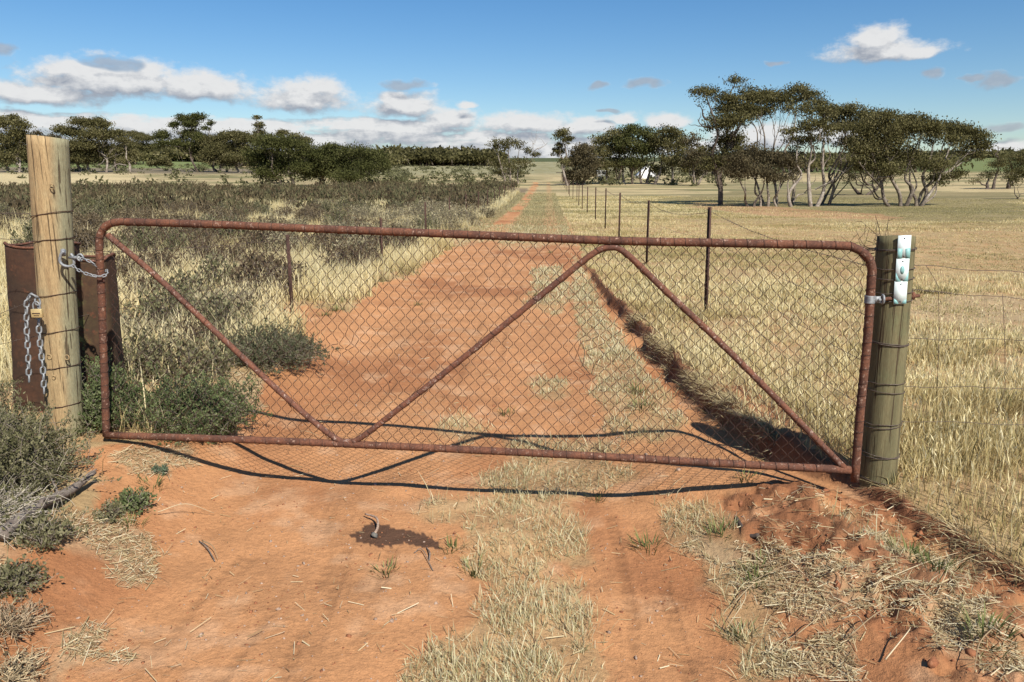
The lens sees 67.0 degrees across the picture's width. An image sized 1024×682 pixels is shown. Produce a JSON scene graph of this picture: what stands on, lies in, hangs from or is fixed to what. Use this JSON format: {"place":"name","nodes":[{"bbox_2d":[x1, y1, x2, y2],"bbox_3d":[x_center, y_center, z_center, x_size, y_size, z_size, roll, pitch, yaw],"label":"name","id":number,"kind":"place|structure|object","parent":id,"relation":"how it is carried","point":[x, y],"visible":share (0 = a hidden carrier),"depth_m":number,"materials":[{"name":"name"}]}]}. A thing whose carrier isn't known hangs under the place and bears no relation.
{"place":"outdoors","nodes":[
{"label":"outdoors","id":0,"kind":"place"},
{"bbox_2d":[0,158,1023,681],"bbox_3d":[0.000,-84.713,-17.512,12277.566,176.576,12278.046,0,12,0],"label":"ground","id":1,"kind":"structure","parent":0,"point":[98,594],"depth_m":4.02,"materials":[{"name":"soil"}]},
{"bbox_2d":[0,113,36,171],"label":"gum tree","id":2,"kind":"object","parent":1,"relation":"on","point":[12,139],"visible":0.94,"depth_m":135.05,"materials":[{"name":"green plant"}]},
{"bbox_2d":[0,377,40,436],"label":"saltbush","id":3,"kind":"object","parent":1,"relation":"on","point":[2,390],"visible":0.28,"depth_m":4.43,"materials":[{"name":"green plant"}]},
{"bbox_2d":[8,218,32,243],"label":"scrub bush","id":4,"kind":"object","parent":1,"relation":"on","point":[28,231],"visible":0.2,"depth_m":15.34,"materials":[{"name":"beige plant"}]},
{"bbox_2d":[0,589,55,647],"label":"dry tussock","id":5,"kind":"object","parent":1,"relation":"on","point":[22,621],"visible":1,"depth_m":2.92,"materials":[{"name":"grey plant"}]},
{"bbox_2d":[0,640,58,681],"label":"dry tussock","id":6,"kind":"object","parent":1,"relation":"on","point":[16,669],"visible":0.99,"depth_m":2.72,"materials":[{"name":"grey plant"}]},
{"bbox_2d":[0,553,63,602],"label":"shrub","id":7,"kind":"object","parent":1,"relation":"on","point":[14,579],"visible":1,"depth_m":3.11,"materials":[{"name":"green plant"}]},
{"bbox_2d":[0,472,72,547],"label":"saltbush","id":8,"kind":"object","parent":1,"relation":"on","point":[6,508],"visible":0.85,"depth_m":3.48,"materials":[{"name":"grey plant"}]},
{"bbox_2d":[3,241,80,411],"bbox_3d":[-3.132,-0.114,5.211,0.499,1.128,0.452,0,12,0],"label":"metal sheet","id":9,"kind":"object","parent":1,"relation":"on","point":[20,272],"visible":0.45,"depth_m":5.01,"materials":[{"name":"brown metal"}]},
{"bbox_2d":[0,469,96,540],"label":"dead branch","id":10,"kind":"object","parent":1,"relation":"on","point":[77,485],"visible":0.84,"depth_m":3.58,"materials":[{"name":"grey wood"}]},
{"bbox_2d":[9,507,88,554],"bbox_3d":[-2.068,0.838,3.412,0.301,0.184,0.320,0,12,0],"label":"shrub","id":11,"kind":"object","parent":1,"relation":"on","point":[46,537],"visible":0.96,"depth_m":3.39,"materials":[{"name":"green plant"}]},
{"bbox_2d":[26,135,84,440],"bbox_3d":[-2.581,-0.135,4.513,0.464,2.062,0.230,2,12,12],"label":"gate post","id":12,"kind":"object","parent":1,"relation":"on","point":[49,173],"visible":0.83,"depth_m":4.40,"materials":[{"name":"wood"}]},
{"bbox_2d":[23,293,46,394],"bbox_3d":[-2.715,0.018,4.403,0.131,0.594,0.056,1,12,6],"label":"heavy chain","id":13,"kind":"object","parent":12,"relation":"hanging from","point":[29,296],"visible":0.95,"depth_m":4.39,"materials":[{"name":"metal"}]},
{"bbox_2d":[0,388,122,504],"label":"saltbush","id":14,"kind":"object","parent":1,"relation":"on","point":[25,454],"visible":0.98,"depth_m":3.82,"materials":[{"name":"green plant"}]},
{"bbox_2d":[0,145,152,164],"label":"distant wood","id":15,"kind":"object","parent":1,"relation":"on","point":[145,156],"visible":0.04,"depth_m":267.58,"materials":[{"name":"green plant"}]},
{"bbox_2d":[45,116,126,171],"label":"gum tree","id":16,"kind":"object","parent":1,"relation":"on","point":[83,146],"visible":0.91,"depth_m":143.94,"materials":[{"name":"green plant"}]},
{"bbox_2d":[73,209,107,229],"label":"scrub bush","id":17,"kind":"object","parent":1,"relation":"on","point":[89,218],"visible":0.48,"depth_m":21.42,"materials":[{"name":"grey plant"}]},
{"bbox_2d":[73,223,111,254],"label":"scrub bush","id":18,"kind":"object","parent":1,"relation":"on","point":[89,240],"visible":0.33,"depth_m":14.98,"materials":[{"name":"grey plant"}]},
{"bbox_2d":[75,252,125,390],"bbox_3d":[-2.785,-0.047,5.077,0.396,1.047,0.340,-3,12,-14],"label":"metal sheet","id":19,"kind":"object","parent":1,"relation":"on","point":[87,299],"visible":0.2,"depth_m":4.95,"materials":[{"name":"brown metal"}]},
{"bbox_2d":[85,496,130,523],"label":"seedling","id":20,"kind":"object","parent":1,"relation":"on","point":[111,510],"visible":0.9,"depth_m":3.77,"materials":[{"name":"green plant"}]},
{"bbox_2d":[75,347,152,433],"bbox_3d":[-2.504,0.306,4.761,0.477,0.533,0.478,5,13,25],"label":"green bush","id":21,"kind":"object","parent":1,"relation":"on","point":[92,411],"visible":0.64,"depth_m":4.71,"materials":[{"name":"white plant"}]},
{"bbox_2d":[94,239,158,281],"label":"scrub bush","id":22,"kind":"object","parent":1,"relation":"on","point":[122,271],"visible":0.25,"depth_m":11.20,"materials":[{"name":"green plant"}]},
{"bbox_2d":[109,128,145,171],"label":"gum tree","id":23,"kind":"object","parent":1,"relation":"on","point":[123,137],"visible":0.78,"depth_m":153.64,"materials":[{"name":"green plant"}]},
{"bbox_2d":[106,485,156,515],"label":"shrub","id":24,"kind":"object","parent":1,"relation":"on","point":[135,500],"visible":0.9,"depth_m":3.92,"materials":[{"name":"green plant"}]},
{"bbox_2d":[122,130,157,163],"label":"gum tree","id":25,"kind":"object","parent":1,"relation":"on","point":[143,140],"visible":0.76,"depth_m":287.02,"materials":[{"name":"green plant"}]},
{"bbox_2d":[114,226,168,255],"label":"scrub bush","id":26,"kind":"object","parent":1,"relation":"on","point":[145,241],"visible":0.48,"depth_m":14.87,"materials":[{"name":"green plant"}]},
{"bbox_2d":[118,271,167,300],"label":"scrub bush","id":27,"kind":"object","parent":1,"relation":"on","point":[139,279],"visible":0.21,"depth_m":9.48,"materials":[{"name":"green plant"}]},
{"bbox_2d":[122,321,173,381],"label":"scrub bush","id":28,"kind":"object","parent":1,"relation":"on","point":[142,344],"visible":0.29,"depth_m":5.86,"materials":[{"name":"green plant"}]},
{"bbox_2d":[120,306,178,346],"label":"scrub bush","id":29,"kind":"object","parent":1,"relation":"on","point":[140,322],"visible":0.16,"depth_m":6.98,"materials":[{"name":"green plant"}]},
{"bbox_2d":[125,243,187,272],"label":"scrub bush","id":30,"kind":"object","parent":1,"relation":"on","point":[156,255],"visible":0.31,"depth_m":11.97,"materials":[{"name":"green plant"}]},
{"bbox_2d":[146,155,173,168],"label":"field bush","id":31,"kind":"object","parent":1,"relation":"on","point":[163,161],"visible":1,"depth_m":193.93,"materials":[{"name":"green plant"}]},
{"bbox_2d":[119,269,207,329],"bbox_3d":[-3.595,-0.406,7.962,1.063,0.682,1.054,9,15,37],"label":"scrub bush","id":32,"kind":"object","parent":1,"relation":"on","point":[152,308],"visible":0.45,"depth_m":7.85,"materials":[{"name":"green plant"}]},
{"bbox_2d":[140,146,197,161],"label":"distant wood","id":33,"kind":"object","parent":1,"relation":"on","point":[175,155],"visible":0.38,"depth_m":414.11,"materials":[{"name":"green plant"}]},
{"bbox_2d":[156,227,195,255],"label":"scrub bush","id":34,"kind":"object","parent":1,"relation":"on","point":[172,238],"visible":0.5,"depth_m":15.05,"materials":[{"name":"green plant"}]},
{"bbox_2d":[147,111,217,171],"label":"gum tree","id":35,"kind":"object","parent":1,"relation":"on","point":[190,121],"visible":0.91,"depth_m":158.81,"materials":[{"name":"green plant"}]},
{"bbox_2d":[125,319,240,386],"bbox_3d":[-2.490,0.079,5.913,0.843,0.546,0.851,3,12,15],"label":"scrub bush","id":36,"kind":"object","parent":1,"relation":"on","point":[200,355],"visible":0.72,"depth_m":5.83,"materials":[{"name":"green plant"}]},
{"bbox_2d":[154,265,212,311],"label":"scrub bush","id":37,"kind":"object","parent":1,"relation":"on","point":[186,281],"visible":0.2,"depth_m":8.58,"materials":[{"name":"green plant"}]},
{"bbox_2d":[161,314,227,350],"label":"scrub bush","id":38,"kind":"object","parent":1,"relation":"on","point":[194,326],"visible":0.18,"depth_m":6.70,"materials":[{"name":"green plant"}]},
{"bbox_2d":[121,361,272,445],"bbox_3d":[-2.081,0.394,5.030,0.916,0.542,0.998,0,12,0],"label":"green bush","id":39,"kind":"object","parent":1,"relation":"on","point":[199,403],"visible":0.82,"depth_m":4.90,"materials":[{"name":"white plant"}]},
{"bbox_2d":[172,228,232,263],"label":"scrub bush","id":40,"kind":"object","parent":1,"relation":"on","point":[196,243],"visible":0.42,"depth_m":13.73,"materials":[{"name":"green plant"}]},
{"bbox_2d":[177,218,236,244],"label":"scrub bush","id":41,"kind":"object","parent":1,"relation":"on","point":[204,232],"visible":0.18,"depth_m":16.46,"materials":[{"name":"green plant"}]},
{"bbox_2d":[182,412,240,443],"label":"bush","id":42,"kind":"object","parent":1,"relation":"on","point":[231,429],"visible":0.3,"depth_m":4.92,"materials":[{"name":"green plant"}]},
{"bbox_2d":[188,248,243,290],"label":"scrub bush","id":43,"kind":"object","parent":1,"relation":"on","point":[214,264],"visible":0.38,"depth_m":9.97,"materials":[{"name":"green plant"}]},
{"bbox_2d":[194,127,239,171],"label":"gum tree","id":44,"kind":"object","parent":1,"relation":"on","point":[217,144],"visible":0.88,"depth_m":155.62,"materials":[{"name":"green plant"}]},
{"bbox_2d":[185,287,253,335],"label":"scrub bush","id":45,"kind":"object","parent":1,"relation":"on","point":[221,308],"visible":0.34,"depth_m":7.09,"materials":[{"name":"green plant"}]},
{"bbox_2d":[177,278,264,323],"bbox_3d":[-2.991,-0.367,7.944,0.863,0.573,0.898,7,13,29],"label":"scrub bush","id":46,"kind":"object","parent":1,"relation":"on","point":[239,301],"visible":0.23,"depth_m":7.86,"materials":[{"name":"green plant"}]},
{"bbox_2d":[207,241,249,265],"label":"scrub bush","id":47,"kind":"object","parent":1,"relation":"on","point":[226,251],"visible":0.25,"depth_m":12.83,"materials":[{"name":"green plant"}]},
{"bbox_2d":[219,129,260,172],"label":"gum tree","id":48,"kind":"object","parent":1,"relation":"on","point":[238,137],"visible":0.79,"depth_m":154.23,"materials":[{"name":"green plant"}]},
{"bbox_2d":[233,229,277,251],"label":"scrub bush","id":49,"kind":"object","parent":1,"relation":"on","point":[250,236],"visible":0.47,"depth_m":15.44,"materials":[{"name":"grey plant"}]},
{"bbox_2d":[0,187,519,511],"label":"tall grass","id":50,"kind":"structure","parent":1,"relation":"on","point":[6,355],"depth_m":10.42,"materials":[{"name":"beige plant"}]},
{"bbox_2d":[221,244,303,299],"bbox_3d":[-3.207,-0.869,9.959,1.057,0.762,1.121,-5,13,-23],"label":"scrub bush","id":51,"kind":"object","parent":1,"relation":"on","point":[250,264],"visible":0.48,"depth_m":9.85,"materials":[{"name":"green plant"}]},
{"bbox_2d":[250,114,274,143],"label":"gum tree","id":52,"kind":"object","parent":1,"relation":"on","point":[259,126],"visible":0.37,"depth_m":159.09,"materials":[{"name":"green plant"}]},
{"bbox_2d":[198,304,339,377],"bbox_3d":[-2.056,0.057,6.571,1.117,0.653,1.120,-6,13,-28],"label":"bush","id":53,"kind":"object","parent":1,"relation":"on","point":[285,347],"visible":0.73,"depth_m":6.44,"materials":[{"name":"green plant"}]},
{"bbox_2d":[261,231,307,257],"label":"scrub bush","id":54,"kind":"object","parent":1,"relation":"on","point":[275,243],"visible":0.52,"depth_m":15.19,"materials":[{"name":"grey plant"}]},
{"bbox_2d":[241,130,327,185],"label":"leafy tree","id":55,"kind":"object","parent":1,"relation":"on","point":[271,162],"visible":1,"depth_m":83.00,"materials":[{"name":"green plant"}]},
{"bbox_2d":[75,183,511,371],"bbox_3d":[-1.266,-6.477,35.719,0.059,1.641,63.538,1,12,3],"label":"verge fence","id":56,"kind":"object","parent":1,"relation":"on","point":[289,260],"visible":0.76,"depth_m":8.76,"materials":[{"name":"metal"}]},
{"bbox_2d":[195,150,407,167],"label":"distant wood","id":57,"kind":"object","parent":1,"relation":"on","point":[396,160],"visible":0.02,"depth_m":230.09,"materials":[{"name":"green plant"}]},
{"bbox_2d":[292,202,326,223],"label":"scrub bush","id":58,"kind":"object","parent":1,"relation":"on","point":[303,215],"visible":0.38,"depth_m":24.91,"materials":[{"name":"green plant"}]},
{"bbox_2d":[299,141,348,185],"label":"leafy tree","id":59,"kind":"object","parent":1,"relation":"on","point":[328,147],"visible":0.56,"depth_m":85.46,"materials":[{"name":"green plant"}]},
{"bbox_2d":[309,233,352,254],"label":"scrub bush","id":60,"kind":"object","parent":1,"relation":"on","point":[330,240],"visible":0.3,"depth_m":14.98,"materials":[{"name":"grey plant"}]},
{"bbox_2d":[321,204,350,225],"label":"scrub bush","id":61,"kind":"object","parent":1,"relation":"on","point":[339,213],"visible":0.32,"depth_m":22.30,"materials":[{"name":"green plant"}]},
{"bbox_2d":[314,238,371,269],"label":"scrub bush","id":62,"kind":"object","parent":1,"relation":"on","point":[351,255],"visible":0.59,"depth_m":12.73,"materials":[{"name":"grey plant"}]},
{"bbox_2d":[317,141,395,182],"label":"leafy tree","id":63,"kind":"object","parent":1,"relation":"on","point":[371,160],"visible":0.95,"depth_m":84.65,"materials":[{"name":"green plant"}]},
{"bbox_2d":[326,234,387,255],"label":"scrub bush","id":64,"kind":"object","parent":1,"relation":"on","point":[358,241],"visible":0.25,"depth_m":14.49,"materials":[{"name":"grey plant"}]},
{"bbox_2d":[351,200,386,220],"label":"scrub bush","id":65,"kind":"object","parent":1,"relation":"on","point":[360,212],"visible":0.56,"depth_m":26.11,"materials":[{"name":"grey plant"}]},
{"bbox_2d":[0,161,744,214],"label":"heath","id":66,"kind":"object","parent":1,"relation":"on","point":[402,187],"visible":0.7,"depth_m":55.91,"materials":[{"name":"green plant"}]},
{"bbox_2d":[376,227,416,250],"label":"scrub bush","id":67,"kind":"object","parent":1,"relation":"on","point":[386,240],"visible":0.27,"depth_m":15.74,"materials":[{"name":"grey plant"}]},
{"bbox_2d":[56,331,775,681],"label":"pebbles","id":68,"kind":"object","parent":1,"relation":"on","point":[390,551],"visible":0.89,"depth_m":3.66,"materials":[{"name":"brown stone"}]},
{"bbox_2d":[404,194,441,216],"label":"scrub bush","id":69,"kind":"object","parent":1,"relation":"on","point":[415,212],"visible":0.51,"depth_m":28.18,"materials":[{"name":"grey plant"}]},
{"bbox_2d":[375,143,507,165],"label":"distant wood","id":70,"kind":"object","parent":1,"relation":"on","point":[439,155],"visible":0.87,"depth_m":298.30,"materials":[{"name":"green plant"}]},
{"bbox_2d":[419,201,470,230],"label":"scrub bush","id":71,"kind":"object","parent":1,"relation":"on","point":[453,222],"visible":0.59,"depth_m":21.36,"materials":[{"name":"grey plant"}]},
{"bbox_2d":[446,199,484,225],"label":"scrub bush","id":72,"kind":"object","parent":1,"relation":"on","point":[471,215],"visible":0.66,"depth_m":25.49,"materials":[{"name":"grey plant"}]},
{"bbox_2d":[0,318,1023,681],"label":"straw litter","id":73,"kind":"object","parent":1,"relation":"on","point":[938,638],"visible":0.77,"depth_m":3.10,"materials":[{"name":"beige plant"}]},
{"bbox_2d":[3,319,1022,681],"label":"soil crumbs","id":74,"kind":"object","parent":1,"relation":"on","point":[435,529],"visible":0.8,"depth_m":3.45,"materials":[{"name":"orange soil"}]},
{"bbox_2d":[484,131,545,183],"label":"gum tree","id":75,"kind":"object","parent":1,"relation":"on","point":[508,162],"visible":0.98,"depth_m":97.07,"materials":[{"name":"green plant"}]},
{"bbox_2d":[550,127,575,185],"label":"gum tree","id":76,"kind":"object","parent":1,"relation":"on","point":[559,149],"visible":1,"depth_m":89.08,"materials":[{"name":"green plant"}]},
{"bbox_2d":[113,214,1023,657],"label":"green weeds","id":77,"kind":"object","parent":1,"relation":"on","point":[757,572],"visible":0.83,"depth_m":3.49,"materials":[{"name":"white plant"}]},
{"bbox_2d":[158,349,992,669],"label":"dead stalks","id":78,"kind":"object","parent":1,"relation":"on","point":[814,565],"visible":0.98,"depth_m":3.12,"materials":[{"name":"beige plant"}]},
{"bbox_2d":[559,142,604,184],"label":"gum tree","id":79,"kind":"object","parent":1,"relation":"on","point":[580,154],"visible":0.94,"depth_m":91.77,"materials":[{"name":"green plant"}]},
{"bbox_2d":[584,125,636,183],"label":"gum tree","id":80,"kind":"object","parent":1,"relation":"on","point":[603,150],"visible":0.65,"depth_m":94.78,"materials":[{"name":"green plant"}]},
{"bbox_2d":[606,123,660,183],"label":"gum tree","id":81,"kind":"object","parent":1,"relation":"on","point":[637,147],"visible":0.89,"depth_m":93.11,"materials":[{"name":"green plant"}]},
{"bbox_2d":[645,123,691,184],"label":"gum tree","id":82,"kind":"object","parent":1,"relation":"on","point":[668,141],"visible":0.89,"depth_m":91.48,"materials":[{"name":"green plant"}]},
{"bbox_2d":[674,131,710,185],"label":"gum tree","id":83,"kind":"object","parent":1,"relation":"on","point":[691,154],"visible":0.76,"depth_m":87.30,"materials":[{"name":"green plant"}]},
{"bbox_2d":[561,173,865,401],"bbox_3d":[4.198,-10.430,52.424,0.205,2.757,99.248,1,12,2],"label":"track fence","id":84,"kind":"object","parent":1,"relation":"on","point":[707,248],"visible":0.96,"depth_m":8.67,"materials":[{"name":"metal"}]},
{"bbox_2d":[686,71,764,205],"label":"mallee tree","id":85,"kind":"object","parent":1,"relation":"on","point":[730,106],"visible":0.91,"depth_m":42.79,"materials":[{"name":"green plant"}]},
{"bbox_2d":[717,141,808,206],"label":"mallee tree","id":86,"kind":"object","parent":1,"relation":"on","point":[738,170],"visible":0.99,"depth_m":41.52,"materials":[{"name":"green plant"}]},
{"bbox_2d":[735,80,833,204],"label":"mallee tree","id":87,"kind":"object","parent":1,"relation":"on","point":[778,98],"visible":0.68,"depth_m":44.13,"materials":[{"name":"green plant"}]},
{"bbox_2d":[776,98,847,206],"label":"mallee tree","id":88,"kind":"object","parent":1,"relation":"on","point":[805,126],"visible":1,"depth_m":41.31,"materials":[{"name":"green plant"}]},
{"bbox_2d":[626,310,1023,605],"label":"bank grass","id":89,"kind":"structure","parent":1,"relation":"on","point":[638,317],"depth_m":4.88,"materials":[{"name":"beige plant"}]},
{"bbox_2d":[676,153,973,174],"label":"distant scrub","id":90,"kind":"object","parent":1,"relation":"on","point":[816,163],"visible":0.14,"depth_m":147.55,"materials":[{"name":"green plant"}]},
{"bbox_2d":[814,99,883,205],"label":"mallee tree","id":91,"kind":"object","parent":1,"relation":"on","point":[848,110],"visible":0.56,"depth_m":42.81,"materials":[{"name":"green plant"}]},
{"bbox_2d":[683,366,1023,681],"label":"soil clods","id":92,"kind":"object","parent":1,"relation":"on","point":[933,662],"visible":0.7,"depth_m":3.15,"materials":[{"name":"brown soil"}]},
{"bbox_2d":[701,147,1023,157],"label":"distant wood","id":93,"kind":"object","parent":1,"relation":"on","point":[993,152],"visible":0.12,"depth_m":614.15,"materials":[{"name":"green plant"}]},
{"bbox_2d":[833,153,901,194],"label":"mallee tree","id":94,"kind":"object","parent":1,"relation":"on","point":[853,176],"visible":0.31,"depth_m":60.38,"materials":[{"name":"green plant"}]},
{"bbox_2d":[859,235,919,486],"bbox_3d":[1.906,0.254,3.924,0.248,1.583,0.206,0,12,0],"label":"strainer post","id":95,"kind":"object","parent":1,"relation":"on","point":[895,267],"visible":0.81,"depth_m":3.83,"materials":[{"name":"wood"}]},
{"bbox_2d":[95,218,884,482],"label":"farm gate","id":96,"kind":"structure","parent":95,"relation":"attached to","point":[612,243],"depth_m":4.05,"materials":[{"name":"metal"}]},
{"bbox_2d":[838,107,958,206],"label":"mallee tree","id":97,"kind":"object","parent":1,"relation":"on","point":[882,137],"visible":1,"depth_m":40.58,"materials":[{"name":"green plant"}]},
{"bbox_2d":[910,117,1001,205],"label":"mallee tree","id":98,"kind":"object","parent":1,"relation":"on","point":[967,134],"visible":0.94,"depth_m":41.34,"materials":[{"name":"green plant"}]},
{"bbox_2d":[903,265,1023,424],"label":"stock fence","id":99,"kind":"object","parent":1,"relation":"on","point":[944,292],"visible":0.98,"depth_m":3.99,"materials":[{"name":"metal"}]},
{"bbox_2d":[964,146,1023,188],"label":"mallee tree","id":100,"kind":"object","parent":1,"relation":"on","point":[1001,161],"visible":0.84,"depth_m":70.37,"materials":[{"name":"green plant"}]},
{"bbox_2d":[1002,165,1023,198],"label":"mallee tree","id":101,"kind":"object","parent":1,"relation":"on","point":[1015,177],"visible":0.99,"depth_m":50.47,"materials":[{"name":"green plant"}]},
{"bbox_2d":[0,0,1023,157],"label":"sky","id":102,"kind":"structure","parent":0,"point":[424,73],"materials":[{"name":"blue"}]},
{"bbox_2d":[465,192,571,239],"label":"track grass","id":103,"kind":"structure","parent":0,"point":[538,197],"depth_m":32.72,"materials":[{"name":"beige plant"}]},
{"bbox_2d":[396,222,993,681],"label":"short grass","id":104,"kind":"structure","parent":0,"point":[530,656],"depth_m":3.77,"materials":[{"name":"beige plant"}]},
{"bbox_2d":[557,195,1023,564],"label":"dry grass","id":105,"kind":"structure","parent":0,"point":[973,450],"depth_m":8.02,"materials":[{"name":"beige plant"}]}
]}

